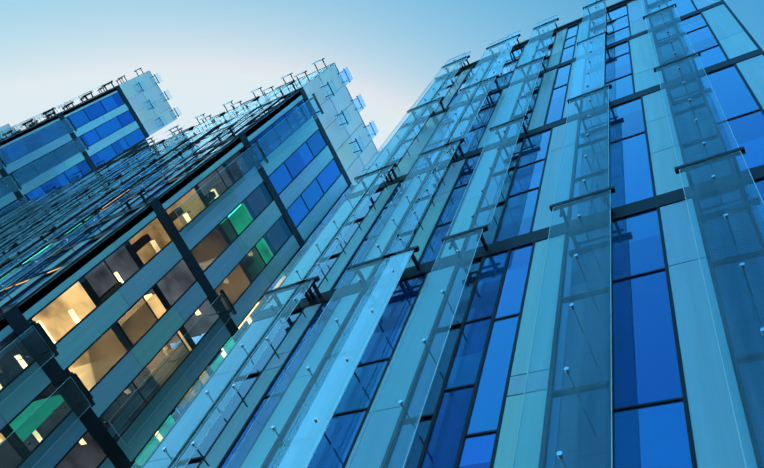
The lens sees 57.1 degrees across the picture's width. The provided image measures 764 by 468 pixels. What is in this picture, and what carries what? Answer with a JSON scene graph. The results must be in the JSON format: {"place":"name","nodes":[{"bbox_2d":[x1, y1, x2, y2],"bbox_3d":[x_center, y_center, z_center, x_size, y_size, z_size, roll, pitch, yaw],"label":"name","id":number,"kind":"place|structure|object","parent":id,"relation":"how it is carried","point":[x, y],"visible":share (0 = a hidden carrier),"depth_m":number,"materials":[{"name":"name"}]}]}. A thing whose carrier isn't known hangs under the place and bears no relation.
{"place":"outdoors","nodes":[
{"label":"outdoors","id":0,"kind":"place"},
{"bbox_2d":[0,141,298,467],"bbox_3d":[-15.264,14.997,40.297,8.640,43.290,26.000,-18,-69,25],"label":"interior ceilings","id":1,"kind":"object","parent":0,"point":[102,290],"visible":0.04,"depth_m":41.89,"materials":[{"name":"beige paint"}]},
{"bbox_2d":[0,150,301,467],"bbox_3d":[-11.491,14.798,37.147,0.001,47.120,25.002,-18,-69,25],"label":"window glass","id":2,"kind":"object","parent":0,"point":[107,351],"visible":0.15,"depth_m":39.32,"materials":[{"name":"clear glass"}]},
{"bbox_2d":[0,0,763,467],"bbox_3d":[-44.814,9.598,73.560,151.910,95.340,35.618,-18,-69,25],"label":"wall panels","id":3,"kind":"object","parent":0,"point":[716,430],"visible":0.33,"depth_m":31.64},
{"bbox_2d":[0,0,763,467],"bbox_3d":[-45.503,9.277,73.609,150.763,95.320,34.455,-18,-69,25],"label":"windows","id":4,"kind":"structure","parent":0,"point":[646,368],"depth_m":22.36,"materials":[{"name":"blue glass"}]},
{"bbox_2d":[0,0,763,467],"bbox_3d":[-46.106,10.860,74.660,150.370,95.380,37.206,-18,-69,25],"label":"wall panels","id":5,"kind":"object","parent":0,"point":[600,342],"visible":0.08,"depth_m":21.03,"materials":[{"name":"blue glass"}]},
{"bbox_2d":[0,0,763,467],"bbox_3d":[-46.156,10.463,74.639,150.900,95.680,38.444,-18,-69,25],"label":"facade fin edges","id":6,"kind":"object","parent":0,"point":[352,264],"visible":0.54,"depth_m":28.01,"materials":[{"name":"metal"}]},
{"bbox_2d":[0,0,763,151],"label":"sky","id":7,"kind":"structure","parent":0,"point":[206,54],"materials":[{"name":"blue"}]},
{"label":"ground","id":8,"kind":"structure","parent":0,"visible":0},
{"bbox_2d":[0,175,282,441],"bbox_3d":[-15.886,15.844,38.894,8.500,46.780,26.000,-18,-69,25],"label":"interior walls","id":9,"kind":"structure","parent":8,"relation":"on","point":[33,406],"depth_m":34.76,"materials":[{"name":"green paint"}]},
{"bbox_2d":[0,88,497,467],"bbox_3d":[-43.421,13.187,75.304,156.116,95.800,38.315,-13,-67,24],"label":"building bodies","id":10,"kind":"object","parent":8,"relation":"on","point":[95,298],"visible":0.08,"depth_m":43.44,"materials":[{"name":"black metal"}]},
{"bbox_2d":[0,64,378,206],"bbox_3d":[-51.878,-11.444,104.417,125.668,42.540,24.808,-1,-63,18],"label":"roof screen glass","id":11,"kind":"object","parent":10,"relation":"on","point":[332,106],"visible":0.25,"depth_m":71.09,"materials":[{"name":"glass"}]},
{"bbox_2d":[435,0,628,79],"bbox_3d":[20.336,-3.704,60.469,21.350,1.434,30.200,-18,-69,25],"label":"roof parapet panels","id":12,"kind":"object","parent":10,"relation":"on","point":[560,27],"visible":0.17,"depth_m":55.29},
{"bbox_2d":[0,0,763,467],"bbox_3d":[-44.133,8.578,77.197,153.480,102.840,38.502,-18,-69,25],"label":"window frames","id":13,"kind":"structure","parent":8,"relation":"on","point":[56,374],"depth_m":32.97,"materials":[{"name":"black metal"}]},
{"bbox_2d":[1,0,763,458],"bbox_3d":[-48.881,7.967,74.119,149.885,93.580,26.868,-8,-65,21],"label":"glass panel fixings","id":14,"kind":"object","parent":13,"relation":"attached to","point":[567,370],"visible":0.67,"depth_m":26.85,"materials":[{"name":"metal"}]},
{"bbox_2d":[0,0,763,467],"bbox_3d":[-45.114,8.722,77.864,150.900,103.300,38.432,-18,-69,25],"label":"glass panels","id":15,"kind":"object","parent":8,"relation":"on","point":[306,438],"visible":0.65,"depth_m":25.47,"materials":[{"name":"glass"}]}
]}

